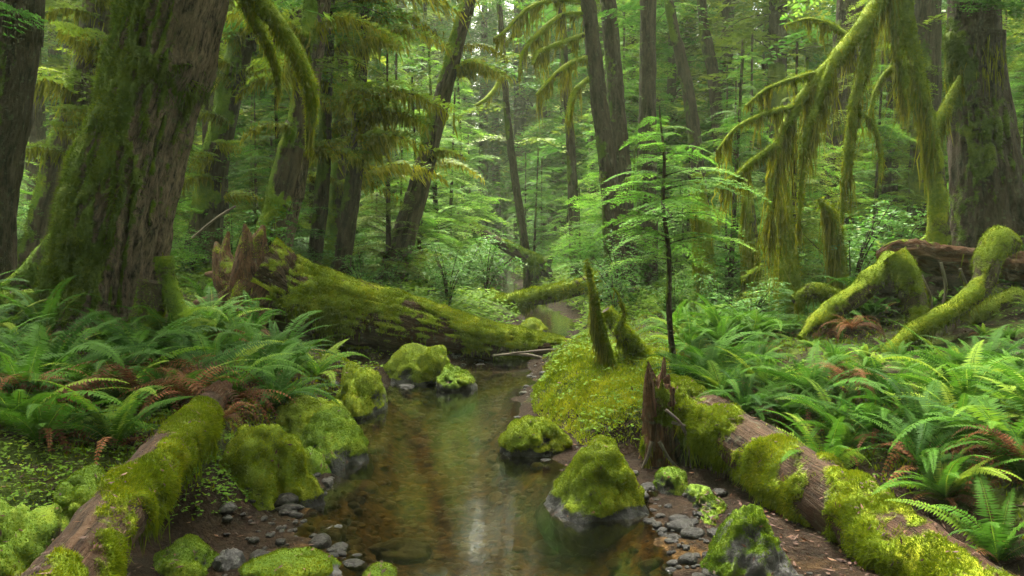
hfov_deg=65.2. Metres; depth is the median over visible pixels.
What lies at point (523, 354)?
fallen branch
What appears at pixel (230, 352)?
sword fern
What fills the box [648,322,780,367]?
sword fern
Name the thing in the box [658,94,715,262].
young hemlock
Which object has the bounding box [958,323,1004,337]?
sword fern
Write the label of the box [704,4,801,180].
conifer
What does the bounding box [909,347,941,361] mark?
sword fern
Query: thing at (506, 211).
conifer
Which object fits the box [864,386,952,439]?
sword fern
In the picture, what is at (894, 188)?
young hemlock
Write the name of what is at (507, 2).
sky
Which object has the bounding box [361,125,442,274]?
young hemlock
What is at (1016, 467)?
sword fern
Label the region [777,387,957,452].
sword fern
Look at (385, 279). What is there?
sword fern
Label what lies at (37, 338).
sword fern
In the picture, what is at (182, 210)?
young hemlock
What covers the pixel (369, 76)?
conifer
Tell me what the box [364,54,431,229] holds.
young hemlock
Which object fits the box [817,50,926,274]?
young hemlock
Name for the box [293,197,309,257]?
young hemlock
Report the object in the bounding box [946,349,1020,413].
sword fern
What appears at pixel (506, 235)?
conifer
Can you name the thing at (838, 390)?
sword fern
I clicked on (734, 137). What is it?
young hemlock
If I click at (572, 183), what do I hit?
conifer
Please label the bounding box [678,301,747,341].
sword fern
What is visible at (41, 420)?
sword fern
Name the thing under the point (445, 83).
leaning tree
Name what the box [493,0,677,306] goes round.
conifer
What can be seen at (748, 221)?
mossy snag
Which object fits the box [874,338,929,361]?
sword fern
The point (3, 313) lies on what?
sword fern
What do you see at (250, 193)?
young hemlock
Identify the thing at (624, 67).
young hemlock
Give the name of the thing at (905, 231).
leafy shrub
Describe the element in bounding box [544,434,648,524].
boulder
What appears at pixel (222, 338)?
sword fern
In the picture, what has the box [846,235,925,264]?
sword fern
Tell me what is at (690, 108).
conifer
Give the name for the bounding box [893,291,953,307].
sword fern
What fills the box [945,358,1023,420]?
sword fern
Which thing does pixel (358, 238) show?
young hemlock
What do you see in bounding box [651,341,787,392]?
sword fern
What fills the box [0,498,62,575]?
boulder
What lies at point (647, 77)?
conifer
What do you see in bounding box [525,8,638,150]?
conifer
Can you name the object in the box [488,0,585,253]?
conifer
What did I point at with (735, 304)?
sword fern
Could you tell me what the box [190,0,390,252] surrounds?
conifer
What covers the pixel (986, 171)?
conifer
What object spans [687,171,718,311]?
mossy snag
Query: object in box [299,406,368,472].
boulder
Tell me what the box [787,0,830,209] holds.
conifer
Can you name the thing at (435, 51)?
conifer
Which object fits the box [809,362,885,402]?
withered fern
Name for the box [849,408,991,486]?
sword fern
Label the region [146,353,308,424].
sword fern
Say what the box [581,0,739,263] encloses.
conifer
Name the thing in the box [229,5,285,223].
conifer
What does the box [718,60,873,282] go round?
young hemlock
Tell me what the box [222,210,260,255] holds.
leafy shrub
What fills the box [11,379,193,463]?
sword fern
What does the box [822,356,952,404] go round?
sword fern
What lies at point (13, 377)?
withered fern
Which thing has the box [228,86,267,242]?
young hemlock
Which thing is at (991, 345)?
sword fern
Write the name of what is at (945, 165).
young hemlock
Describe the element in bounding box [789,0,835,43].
conifer
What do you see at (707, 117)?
conifer
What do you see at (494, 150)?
conifer
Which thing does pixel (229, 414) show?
withered fern
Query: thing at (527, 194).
young hemlock
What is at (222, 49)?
conifer
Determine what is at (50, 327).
sword fern
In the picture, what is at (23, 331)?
sword fern
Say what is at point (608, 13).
conifer
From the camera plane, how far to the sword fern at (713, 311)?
8.17 m
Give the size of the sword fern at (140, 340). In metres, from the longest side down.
1.251 x 1.202 x 0.670 m
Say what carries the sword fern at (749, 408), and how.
on the ground at (206, 524)
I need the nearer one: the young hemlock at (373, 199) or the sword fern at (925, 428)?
the sword fern at (925, 428)
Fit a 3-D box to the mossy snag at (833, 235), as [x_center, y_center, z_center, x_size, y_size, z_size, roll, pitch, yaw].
[3.501,-0.183,8.575,0.572,1.628,0.396,-1,4,-18]
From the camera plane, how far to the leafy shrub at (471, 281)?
15.44 m
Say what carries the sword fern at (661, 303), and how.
on the ground at (206, 524)
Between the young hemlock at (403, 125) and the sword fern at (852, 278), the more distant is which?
the young hemlock at (403, 125)
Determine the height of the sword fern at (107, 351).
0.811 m
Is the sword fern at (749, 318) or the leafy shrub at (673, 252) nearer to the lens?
the sword fern at (749, 318)
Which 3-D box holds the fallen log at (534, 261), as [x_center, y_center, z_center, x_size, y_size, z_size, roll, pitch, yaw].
[-0.021,-0.980,21.268,2.437,1.719,0.662,1,4,20]
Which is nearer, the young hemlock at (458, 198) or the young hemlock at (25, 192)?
the young hemlock at (25, 192)
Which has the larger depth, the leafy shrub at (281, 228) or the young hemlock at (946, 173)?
the young hemlock at (946, 173)
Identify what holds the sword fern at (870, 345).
on the ground at (206, 524)
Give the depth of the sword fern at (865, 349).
6.22 m
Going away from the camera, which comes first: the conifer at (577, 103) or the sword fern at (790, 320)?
the sword fern at (790, 320)
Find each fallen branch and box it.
[191,206,235,238]
[493,353,541,358]
[512,348,557,353]
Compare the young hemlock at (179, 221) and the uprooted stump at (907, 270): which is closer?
the uprooted stump at (907, 270)
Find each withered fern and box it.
[0,368,87,408]
[37,359,247,418]
[72,354,265,403]
[111,365,258,434]
[222,401,261,433]
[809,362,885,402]
[818,314,885,342]
[950,424,1023,467]
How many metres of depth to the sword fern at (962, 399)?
4.61 m
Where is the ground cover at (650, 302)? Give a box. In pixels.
[0,194,1023,558]
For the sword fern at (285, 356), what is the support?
on the ground at (206, 524)
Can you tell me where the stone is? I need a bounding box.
[212,547,245,570]
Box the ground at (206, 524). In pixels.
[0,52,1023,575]
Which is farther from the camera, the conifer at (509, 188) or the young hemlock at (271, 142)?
the conifer at (509, 188)
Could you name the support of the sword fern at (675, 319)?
on the ground at (206, 524)
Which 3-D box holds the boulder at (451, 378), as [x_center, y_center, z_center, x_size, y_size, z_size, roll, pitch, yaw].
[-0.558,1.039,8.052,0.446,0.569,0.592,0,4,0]
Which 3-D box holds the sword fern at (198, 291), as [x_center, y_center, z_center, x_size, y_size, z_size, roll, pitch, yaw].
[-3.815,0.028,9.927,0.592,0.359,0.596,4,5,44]
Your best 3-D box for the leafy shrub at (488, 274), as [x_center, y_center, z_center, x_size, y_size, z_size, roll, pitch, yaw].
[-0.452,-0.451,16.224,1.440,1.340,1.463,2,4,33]
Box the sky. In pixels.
[471,2,829,126]
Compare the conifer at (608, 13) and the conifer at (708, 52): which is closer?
the conifer at (608, 13)
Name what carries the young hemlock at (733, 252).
on the ground at (206, 524)
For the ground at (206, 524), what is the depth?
4.24 m
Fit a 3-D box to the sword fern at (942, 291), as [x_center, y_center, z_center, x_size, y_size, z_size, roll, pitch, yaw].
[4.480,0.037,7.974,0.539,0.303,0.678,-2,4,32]
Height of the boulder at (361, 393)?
0.740 m
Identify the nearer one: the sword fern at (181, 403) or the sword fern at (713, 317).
the sword fern at (181, 403)
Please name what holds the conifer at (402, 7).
on the ground at (206, 524)
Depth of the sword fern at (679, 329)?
7.82 m
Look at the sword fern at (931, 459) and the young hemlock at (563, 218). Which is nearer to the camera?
the sword fern at (931, 459)
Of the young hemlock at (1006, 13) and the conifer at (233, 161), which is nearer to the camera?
the young hemlock at (1006, 13)
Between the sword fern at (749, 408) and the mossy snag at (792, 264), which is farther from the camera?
the mossy snag at (792, 264)
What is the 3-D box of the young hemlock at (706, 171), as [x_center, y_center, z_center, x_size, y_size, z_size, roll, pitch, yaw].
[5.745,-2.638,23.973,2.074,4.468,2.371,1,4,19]
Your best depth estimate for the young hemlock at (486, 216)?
25.37 m
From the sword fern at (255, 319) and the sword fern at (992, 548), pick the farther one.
the sword fern at (255, 319)
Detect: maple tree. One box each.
[0,0,332,341]
[711,0,963,315]
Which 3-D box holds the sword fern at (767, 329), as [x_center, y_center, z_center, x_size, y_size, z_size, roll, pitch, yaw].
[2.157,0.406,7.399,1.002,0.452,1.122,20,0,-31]
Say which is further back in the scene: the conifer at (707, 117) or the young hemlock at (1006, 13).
the conifer at (707, 117)
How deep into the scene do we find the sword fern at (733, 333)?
6.92 m
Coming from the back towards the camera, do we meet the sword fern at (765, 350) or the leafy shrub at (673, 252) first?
the leafy shrub at (673, 252)
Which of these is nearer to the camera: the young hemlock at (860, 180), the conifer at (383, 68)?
the young hemlock at (860, 180)
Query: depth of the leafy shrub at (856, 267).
8.69 m
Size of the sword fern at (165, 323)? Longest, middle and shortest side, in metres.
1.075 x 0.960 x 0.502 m
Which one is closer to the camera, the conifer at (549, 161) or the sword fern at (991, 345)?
the sword fern at (991, 345)
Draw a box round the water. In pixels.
[293,265,679,575]
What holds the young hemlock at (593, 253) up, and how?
on the ground at (206, 524)
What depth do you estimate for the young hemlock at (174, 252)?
11.12 m
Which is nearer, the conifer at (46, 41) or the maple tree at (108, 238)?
the maple tree at (108, 238)
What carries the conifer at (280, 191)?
on the ground at (206, 524)
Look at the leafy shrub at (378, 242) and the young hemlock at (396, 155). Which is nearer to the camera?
the leafy shrub at (378, 242)
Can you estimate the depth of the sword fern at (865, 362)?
5.86 m
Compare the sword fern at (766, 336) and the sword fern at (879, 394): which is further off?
the sword fern at (766, 336)
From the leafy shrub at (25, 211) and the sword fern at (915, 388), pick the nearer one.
the sword fern at (915, 388)
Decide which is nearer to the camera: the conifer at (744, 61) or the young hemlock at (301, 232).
the young hemlock at (301, 232)
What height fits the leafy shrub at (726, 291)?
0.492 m
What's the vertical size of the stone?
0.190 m
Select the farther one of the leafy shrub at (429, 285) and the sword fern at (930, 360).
the leafy shrub at (429, 285)
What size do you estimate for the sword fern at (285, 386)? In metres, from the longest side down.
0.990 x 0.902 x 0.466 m
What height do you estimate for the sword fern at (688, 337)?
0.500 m
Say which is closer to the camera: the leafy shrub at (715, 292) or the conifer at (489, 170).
the leafy shrub at (715, 292)
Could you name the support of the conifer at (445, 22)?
on the ground at (206, 524)
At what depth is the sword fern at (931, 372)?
5.78 m
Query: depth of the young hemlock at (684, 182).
25.03 m
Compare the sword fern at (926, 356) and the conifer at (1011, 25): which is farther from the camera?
the conifer at (1011, 25)
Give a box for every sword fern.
[0,269,30,285]
[0,275,109,345]
[0,284,53,329]
[0,299,51,336]
[0,305,66,352]
[0,310,160,400]
[0,313,56,357]
[0,320,81,359]
[0,346,116,409]
[0,350,47,383]
[0,353,83,398]
[0,372,132,453]
[0,395,153,450]
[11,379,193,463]
[16,330,107,367]
[17,337,172,409]
[27,340,218,421]
[47,359,274,416]
[49,309,212,393]
[54,315,247,364]
[57,306,173,357]
[91,331,285,393]
[102,321,227,354]
[107,300,228,340]
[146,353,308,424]
[147,331,309,413]
[165,292,271,344]
[166,286,273,345]
[180,277,215,296]
[191,314,266,359]
[200,338,330,391]
[210,305,285,353]
[216,290,287,335]
[223,310,336,360]
[224,320,300,381]
[238,348,340,417]
[275,335,333,385]
[296,339,368,387]
[366,276,402,286]
[625,290,646,304]
[632,286,694,309]
[635,303,733,338]
[637,299,715,339]
[646,323,710,343]
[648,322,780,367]
[650,306,729,355]
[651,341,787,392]
[655,353,724,376]
[661,332,738,357]
[666,352,750,374]
[668,358,776,401]
[672,308,750,332]
[674,293,784,338]
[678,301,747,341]
[681,310,760,357]
[687,306,794,338]
[695,309,782,341]
[695,340,785,370]
[697,367,802,431]
[702,326,760,364]
[702,342,750,383]
[704,292,772,310]
[705,296,803,344]
[711,322,784,350]
[716,344,826,394]
[719,354,777,384]
[721,305,796,335]
[726,329,793,366]
[732,379,849,420]
[734,340,892,430]
[743,309,807,334]
[758,409,886,470]
[767,288,890,341]
[771,306,814,339]
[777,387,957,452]
[778,376,885,438]
[780,395,935,467]
[785,353,812,369]
[794,335,828,347]
[798,375,891,411]
[798,429,825,445]
[799,340,872,372]
[803,306,869,324]
[811,338,857,354]
[815,275,900,308]
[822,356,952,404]
[834,345,910,375]
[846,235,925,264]
[847,341,887,356]
[848,298,903,320]
[848,364,1022,476]
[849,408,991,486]
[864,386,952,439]
[868,341,906,352]
[871,443,1023,518]
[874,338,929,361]
[874,340,1023,438]
[875,395,1023,491]
[885,467,1023,561]
[886,318,1023,391]
[887,370,959,402]
[891,356,931,369]
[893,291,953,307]
[893,378,1021,444]
[899,324,1023,383]
[902,351,1022,410]
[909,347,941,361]
[913,338,942,349]
[919,363,943,378]
[922,344,978,365]
[934,409,1023,501]
[939,286,963,297]
[940,379,1023,421]
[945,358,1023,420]
[945,361,1023,424]
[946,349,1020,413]
[954,336,1023,370]
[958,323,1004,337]
[979,325,1023,342]
[998,278,1021,288]
[1008,297,1023,314]
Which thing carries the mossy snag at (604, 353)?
on the ground at (206, 524)
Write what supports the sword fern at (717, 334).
on the ground at (206, 524)
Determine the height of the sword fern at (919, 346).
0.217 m
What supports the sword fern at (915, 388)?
on the ground at (206, 524)
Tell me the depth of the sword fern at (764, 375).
5.52 m
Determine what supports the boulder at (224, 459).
on the ground at (206, 524)
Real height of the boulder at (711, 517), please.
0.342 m
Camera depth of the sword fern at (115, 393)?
5.06 m
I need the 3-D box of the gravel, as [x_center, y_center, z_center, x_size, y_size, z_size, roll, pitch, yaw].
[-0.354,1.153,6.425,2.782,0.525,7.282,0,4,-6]
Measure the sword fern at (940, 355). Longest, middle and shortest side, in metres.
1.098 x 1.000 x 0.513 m
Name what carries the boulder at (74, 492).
on the ground at (206, 524)
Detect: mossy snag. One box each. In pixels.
[583,259,630,368]
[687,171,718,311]
[737,184,768,316]
[771,169,804,329]
[812,196,850,289]
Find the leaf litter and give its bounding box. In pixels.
[2,285,1023,575]
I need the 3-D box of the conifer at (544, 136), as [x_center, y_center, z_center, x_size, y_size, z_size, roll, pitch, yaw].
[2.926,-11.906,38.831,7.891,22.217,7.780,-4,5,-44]
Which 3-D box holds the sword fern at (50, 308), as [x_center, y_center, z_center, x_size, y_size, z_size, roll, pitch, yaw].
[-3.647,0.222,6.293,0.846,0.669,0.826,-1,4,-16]
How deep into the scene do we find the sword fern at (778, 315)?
8.04 m
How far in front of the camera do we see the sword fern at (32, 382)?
4.70 m
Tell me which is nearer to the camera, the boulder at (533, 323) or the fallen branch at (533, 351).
the fallen branch at (533, 351)
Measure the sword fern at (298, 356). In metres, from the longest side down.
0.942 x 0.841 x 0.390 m
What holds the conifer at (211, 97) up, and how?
on the ground at (206, 524)
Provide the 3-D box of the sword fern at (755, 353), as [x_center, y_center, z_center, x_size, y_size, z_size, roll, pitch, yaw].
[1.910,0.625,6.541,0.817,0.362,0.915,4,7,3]
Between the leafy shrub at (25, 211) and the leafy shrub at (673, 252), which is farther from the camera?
the leafy shrub at (673, 252)
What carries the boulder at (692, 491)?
on the gravel
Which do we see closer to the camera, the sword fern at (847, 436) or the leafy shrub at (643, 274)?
the sword fern at (847, 436)
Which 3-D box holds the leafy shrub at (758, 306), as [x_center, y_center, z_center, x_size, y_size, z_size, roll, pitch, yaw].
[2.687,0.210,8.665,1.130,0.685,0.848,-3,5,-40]
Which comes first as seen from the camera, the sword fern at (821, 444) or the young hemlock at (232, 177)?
the sword fern at (821, 444)
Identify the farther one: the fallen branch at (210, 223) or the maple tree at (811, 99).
the fallen branch at (210, 223)
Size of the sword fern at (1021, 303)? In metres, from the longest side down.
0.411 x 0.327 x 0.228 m
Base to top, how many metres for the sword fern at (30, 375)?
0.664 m
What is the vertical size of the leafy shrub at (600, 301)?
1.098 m
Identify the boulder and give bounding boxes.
[0,289,39,334]
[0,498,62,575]
[52,463,105,529]
[153,533,219,575]
[218,450,231,476]
[225,423,325,510]
[238,544,341,575]
[276,390,350,436]
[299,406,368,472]
[305,446,330,473]
[335,361,387,419]
[362,560,397,575]
[383,342,450,384]
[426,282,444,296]
[436,363,477,391]
[498,415,572,457]
[520,317,547,331]
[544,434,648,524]
[652,465,687,495]
[685,484,712,502]
[692,491,729,513]
[697,506,722,525]
[699,503,797,575]
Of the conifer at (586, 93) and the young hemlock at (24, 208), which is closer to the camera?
the young hemlock at (24, 208)
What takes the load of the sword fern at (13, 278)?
on the ground at (206, 524)
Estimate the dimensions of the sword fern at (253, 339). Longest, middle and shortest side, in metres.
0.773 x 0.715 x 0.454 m
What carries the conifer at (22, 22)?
on the ground at (206, 524)
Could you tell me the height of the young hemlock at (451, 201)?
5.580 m
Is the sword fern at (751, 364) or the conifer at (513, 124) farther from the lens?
the conifer at (513, 124)
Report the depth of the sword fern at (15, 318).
6.17 m
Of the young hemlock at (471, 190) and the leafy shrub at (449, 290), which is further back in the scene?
the young hemlock at (471, 190)
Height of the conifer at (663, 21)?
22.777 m
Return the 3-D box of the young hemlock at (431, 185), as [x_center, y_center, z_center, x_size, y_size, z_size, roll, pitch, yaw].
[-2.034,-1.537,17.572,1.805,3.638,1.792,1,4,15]
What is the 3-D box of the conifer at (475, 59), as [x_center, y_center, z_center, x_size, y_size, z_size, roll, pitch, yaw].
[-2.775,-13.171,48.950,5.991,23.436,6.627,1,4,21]
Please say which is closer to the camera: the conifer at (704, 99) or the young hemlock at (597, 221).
the young hemlock at (597, 221)
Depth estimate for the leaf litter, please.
4.10 m
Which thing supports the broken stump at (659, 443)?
on the ground at (206, 524)
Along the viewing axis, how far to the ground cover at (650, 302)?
10.52 m
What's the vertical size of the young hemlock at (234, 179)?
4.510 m
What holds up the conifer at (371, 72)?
on the ground at (206, 524)
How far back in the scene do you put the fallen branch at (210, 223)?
9.56 m
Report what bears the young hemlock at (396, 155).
on the ground at (206, 524)
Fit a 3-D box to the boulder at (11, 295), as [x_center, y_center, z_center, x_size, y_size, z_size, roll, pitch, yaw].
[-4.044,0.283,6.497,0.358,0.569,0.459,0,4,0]
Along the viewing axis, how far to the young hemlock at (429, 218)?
15.38 m
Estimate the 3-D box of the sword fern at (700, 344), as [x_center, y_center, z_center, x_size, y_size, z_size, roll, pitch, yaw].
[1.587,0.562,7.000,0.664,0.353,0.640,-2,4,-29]
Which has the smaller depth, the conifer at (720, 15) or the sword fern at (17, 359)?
the sword fern at (17, 359)
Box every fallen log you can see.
[5,377,232,575]
[188,224,569,359]
[447,274,504,294]
[467,220,555,282]
[479,270,605,317]
[602,305,654,358]
[670,374,1016,575]
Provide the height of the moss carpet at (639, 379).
0.466 m
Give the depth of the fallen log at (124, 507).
3.09 m
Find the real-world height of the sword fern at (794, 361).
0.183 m
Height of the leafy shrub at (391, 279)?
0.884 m
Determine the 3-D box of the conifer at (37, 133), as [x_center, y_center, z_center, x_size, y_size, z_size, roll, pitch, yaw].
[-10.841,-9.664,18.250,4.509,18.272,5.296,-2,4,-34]
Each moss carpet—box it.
[0,285,1023,575]
[530,333,733,446]
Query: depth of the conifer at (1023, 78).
23.61 m
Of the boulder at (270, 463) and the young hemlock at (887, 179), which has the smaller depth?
the boulder at (270, 463)
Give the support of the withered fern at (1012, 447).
on the ground at (206, 524)
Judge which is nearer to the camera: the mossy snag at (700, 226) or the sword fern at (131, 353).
the sword fern at (131, 353)
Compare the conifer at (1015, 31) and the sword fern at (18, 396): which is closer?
the sword fern at (18, 396)
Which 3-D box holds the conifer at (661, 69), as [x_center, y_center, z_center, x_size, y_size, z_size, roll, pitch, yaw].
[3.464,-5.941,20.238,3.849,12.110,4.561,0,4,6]
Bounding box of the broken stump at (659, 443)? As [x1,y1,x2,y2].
[638,357,691,468]
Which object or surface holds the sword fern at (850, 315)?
on the ground at (206, 524)
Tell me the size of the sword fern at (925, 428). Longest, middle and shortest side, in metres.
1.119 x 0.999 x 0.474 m
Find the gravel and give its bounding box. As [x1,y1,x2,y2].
[219,353,812,575]
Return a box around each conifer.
[0,0,48,281]
[17,0,115,267]
[25,0,81,219]
[41,18,76,139]
[41,44,62,137]
[42,28,64,127]
[44,6,79,96]
[47,19,62,129]
[180,117,249,236]
[182,0,298,278]
[186,50,288,200]
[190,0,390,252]
[190,10,284,202]
[202,0,303,145]
[208,11,264,239]
[224,0,398,247]
[228,0,423,265]
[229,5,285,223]
[229,14,332,216]
[231,3,352,159]
[232,0,428,246]
[272,0,486,274]
[279,0,425,267]
[315,1,443,221]
[348,0,441,227]
[367,1,422,174]
[371,0,458,103]
[389,2,471,223]
[393,0,458,197]
[399,0,501,145]
[407,1,507,224]
[410,0,489,183]
[428,13,506,233]
[431,1,512,251]
[440,0,529,251]
[445,2,534,255]
[447,2,510,177]
[452,0,549,264]
[452,0,581,288]
[472,1,513,229]
[476,0,547,246]
[486,0,635,254]
[486,5,589,255]
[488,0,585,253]
[488,32,513,239]
[490,99,513,234]
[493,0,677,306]
[493,9,539,233]
[495,8,585,248]
[495,9,537,239]
[501,100,535,215]
[504,0,578,250]
[505,65,586,236]
[506,0,697,261]
[507,20,586,234]
[521,5,638,215]
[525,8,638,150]
[545,0,695,168]
[547,0,638,129]
[558,2,584,279]
[572,0,718,247]
[580,4,712,220]
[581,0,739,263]
[581,0,750,252]
[597,0,644,296]
[599,0,711,224]
[617,0,738,258]
[619,0,753,243]
[636,0,658,290]
[656,0,811,233]
[658,1,737,137]
[663,0,883,254]
[682,0,861,223]
[685,0,789,167]
[696,2,713,134]
[697,0,799,162]
[697,7,758,190]
[700,13,735,197]
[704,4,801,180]
[747,0,864,268]
[749,0,829,205]
[780,0,1023,250]
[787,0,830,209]
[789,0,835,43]
[797,1,943,189]
[798,0,1022,191]
[845,0,1023,239]
[862,0,1023,208]
[942,0,1023,56]
[942,0,1023,179]
[1003,14,1023,55]
[1006,18,1023,133]
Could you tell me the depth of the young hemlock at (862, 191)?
15.22 m
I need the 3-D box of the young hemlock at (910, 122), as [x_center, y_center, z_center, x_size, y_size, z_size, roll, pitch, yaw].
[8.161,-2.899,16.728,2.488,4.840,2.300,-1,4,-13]
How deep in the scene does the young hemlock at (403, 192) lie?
19.32 m
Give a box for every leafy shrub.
[19,202,29,222]
[172,225,232,277]
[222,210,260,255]
[237,201,315,252]
[318,250,404,285]
[324,236,379,275]
[355,215,396,273]
[369,245,417,289]
[374,249,426,282]
[406,243,484,305]
[407,257,452,287]
[418,261,450,292]
[433,243,491,289]
[443,261,485,294]
[465,233,528,293]
[563,251,628,309]
[576,259,644,310]
[578,230,653,302]
[627,250,661,289]
[644,265,676,289]
[644,276,701,315]
[658,221,691,280]
[664,268,695,292]
[690,270,753,314]
[697,277,790,312]
[716,277,741,307]
[776,200,914,282]
[800,235,877,283]
[800,247,827,283]
[855,197,949,250]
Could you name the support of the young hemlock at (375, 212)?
on the ground at (206, 524)
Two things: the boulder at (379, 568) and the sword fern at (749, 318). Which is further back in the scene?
the sword fern at (749, 318)
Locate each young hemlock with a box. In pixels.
[17,143,40,246]
[18,159,32,240]
[18,172,36,221]
[32,45,72,177]
[170,190,211,267]
[171,138,201,256]
[173,126,237,243]
[174,118,201,239]
[181,164,192,221]
[182,131,253,241]
[189,108,246,219]
[211,38,360,268]
[224,95,271,254]
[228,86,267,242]
[232,86,281,220]
[236,157,264,243]
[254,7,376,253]
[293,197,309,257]
[295,200,308,255]
[323,133,381,275]
[352,54,452,281]
[354,172,382,271]
[358,183,381,272]
[360,154,392,240]
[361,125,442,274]
[362,163,392,271]
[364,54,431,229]
[367,77,468,284]
[368,48,448,252]
[379,41,502,275]
[383,145,445,267]
[404,148,457,274]
[416,88,497,272]
[426,53,514,270]
[428,123,494,271]
[449,126,500,266]
[498,152,558,264]
[505,148,567,286]
[513,160,565,262]
[539,160,595,263]
[541,145,635,278]
[543,32,688,282]
[545,59,632,259]
[548,12,678,254]
[557,188,596,277]
[584,149,672,270]
[588,106,771,373]
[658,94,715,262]
[659,130,709,232]
[660,178,692,276]
[665,39,815,311]
[675,65,759,253]
[675,124,717,234]
[678,34,775,255]
[685,81,766,268]
[694,163,742,298]
[711,81,761,226]
[713,159,761,284]
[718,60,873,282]
[732,41,846,309]
[741,118,770,246]
[756,58,839,261]
[757,159,810,281]
[761,117,856,254]
[797,0,949,247]
[804,23,911,253]
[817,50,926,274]
[818,38,949,243]
[854,102,906,230]
[857,109,945,229]
[943,140,949,202]
[945,10,1023,171]
[945,149,949,206]
[1007,25,1023,141]
[1009,43,1023,156]
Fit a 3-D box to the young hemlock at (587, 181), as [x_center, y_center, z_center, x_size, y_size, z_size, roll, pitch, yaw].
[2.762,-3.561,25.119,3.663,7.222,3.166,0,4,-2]
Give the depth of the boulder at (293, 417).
5.69 m
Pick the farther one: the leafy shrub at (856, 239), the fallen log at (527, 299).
the fallen log at (527, 299)
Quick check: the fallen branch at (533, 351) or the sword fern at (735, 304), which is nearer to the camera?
the fallen branch at (533, 351)
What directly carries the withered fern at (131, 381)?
on the ground at (206, 524)
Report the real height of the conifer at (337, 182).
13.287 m
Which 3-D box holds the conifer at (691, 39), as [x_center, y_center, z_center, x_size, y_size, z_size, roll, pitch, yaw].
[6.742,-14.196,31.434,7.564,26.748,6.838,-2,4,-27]
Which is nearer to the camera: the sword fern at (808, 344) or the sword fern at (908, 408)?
the sword fern at (908, 408)
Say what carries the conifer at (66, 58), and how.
on the ground at (206, 524)
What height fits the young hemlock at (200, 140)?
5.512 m
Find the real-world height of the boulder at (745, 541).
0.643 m
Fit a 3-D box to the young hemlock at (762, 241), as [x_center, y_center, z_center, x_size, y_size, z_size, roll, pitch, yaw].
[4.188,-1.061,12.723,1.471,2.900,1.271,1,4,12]
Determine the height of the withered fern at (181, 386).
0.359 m
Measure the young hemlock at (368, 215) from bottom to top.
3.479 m
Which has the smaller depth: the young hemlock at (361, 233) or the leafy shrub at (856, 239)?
the leafy shrub at (856, 239)
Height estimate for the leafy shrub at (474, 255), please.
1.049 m
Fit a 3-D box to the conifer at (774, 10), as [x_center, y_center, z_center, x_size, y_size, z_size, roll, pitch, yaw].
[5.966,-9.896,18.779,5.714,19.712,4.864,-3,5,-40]
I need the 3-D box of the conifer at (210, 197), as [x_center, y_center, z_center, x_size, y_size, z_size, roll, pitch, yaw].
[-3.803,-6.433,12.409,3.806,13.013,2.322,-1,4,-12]
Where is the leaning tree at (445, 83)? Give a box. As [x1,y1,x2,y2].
[371,0,556,288]
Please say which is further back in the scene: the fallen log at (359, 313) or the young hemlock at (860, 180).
the young hemlock at (860, 180)
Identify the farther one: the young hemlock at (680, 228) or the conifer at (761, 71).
the conifer at (761, 71)
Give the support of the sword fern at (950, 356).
on the ground at (206, 524)
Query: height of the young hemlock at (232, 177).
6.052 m
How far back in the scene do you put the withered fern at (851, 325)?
6.82 m
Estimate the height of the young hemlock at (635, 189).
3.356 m
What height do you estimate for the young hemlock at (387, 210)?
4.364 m
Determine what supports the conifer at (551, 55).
on the ground at (206, 524)
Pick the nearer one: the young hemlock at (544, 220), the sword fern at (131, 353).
the sword fern at (131, 353)
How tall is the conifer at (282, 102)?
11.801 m
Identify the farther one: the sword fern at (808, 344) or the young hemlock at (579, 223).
the young hemlock at (579, 223)
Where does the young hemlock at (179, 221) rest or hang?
on the ground at (206, 524)
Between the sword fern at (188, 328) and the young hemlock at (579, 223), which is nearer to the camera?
the sword fern at (188, 328)
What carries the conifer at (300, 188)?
on the ground at (206, 524)
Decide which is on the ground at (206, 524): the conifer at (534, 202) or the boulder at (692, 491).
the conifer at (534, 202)
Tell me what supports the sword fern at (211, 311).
on the ground at (206, 524)
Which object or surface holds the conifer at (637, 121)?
on the ground at (206, 524)
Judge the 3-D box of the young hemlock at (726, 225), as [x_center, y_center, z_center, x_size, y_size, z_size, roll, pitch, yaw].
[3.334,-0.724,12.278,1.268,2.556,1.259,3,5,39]
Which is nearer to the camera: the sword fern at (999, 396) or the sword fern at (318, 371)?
the sword fern at (999, 396)
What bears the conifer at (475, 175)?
on the ground at (206, 524)
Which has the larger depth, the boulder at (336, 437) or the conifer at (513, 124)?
the conifer at (513, 124)
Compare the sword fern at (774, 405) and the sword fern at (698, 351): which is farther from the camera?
the sword fern at (698, 351)
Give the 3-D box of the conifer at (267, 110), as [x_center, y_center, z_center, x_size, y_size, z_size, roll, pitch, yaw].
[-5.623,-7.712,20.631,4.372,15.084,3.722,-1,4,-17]
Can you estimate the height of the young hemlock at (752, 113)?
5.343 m
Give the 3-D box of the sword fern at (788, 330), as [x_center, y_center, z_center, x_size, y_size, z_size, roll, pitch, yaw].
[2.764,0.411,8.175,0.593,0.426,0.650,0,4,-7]
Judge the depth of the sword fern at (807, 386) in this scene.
5.23 m
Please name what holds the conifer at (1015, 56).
on the ground at (206, 524)
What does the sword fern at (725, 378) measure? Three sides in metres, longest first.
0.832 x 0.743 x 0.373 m
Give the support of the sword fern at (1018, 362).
on the ground at (206, 524)
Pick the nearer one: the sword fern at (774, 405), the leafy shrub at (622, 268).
the sword fern at (774, 405)
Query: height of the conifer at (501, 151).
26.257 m
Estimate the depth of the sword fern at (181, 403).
5.07 m
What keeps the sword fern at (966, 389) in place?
on the ground at (206, 524)
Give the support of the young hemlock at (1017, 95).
on the ground at (206, 524)
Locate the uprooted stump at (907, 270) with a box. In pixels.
[790,224,1023,353]
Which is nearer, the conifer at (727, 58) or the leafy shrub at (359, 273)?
the leafy shrub at (359, 273)
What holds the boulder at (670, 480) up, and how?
on the ground at (206, 524)
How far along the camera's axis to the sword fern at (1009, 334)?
6.49 m

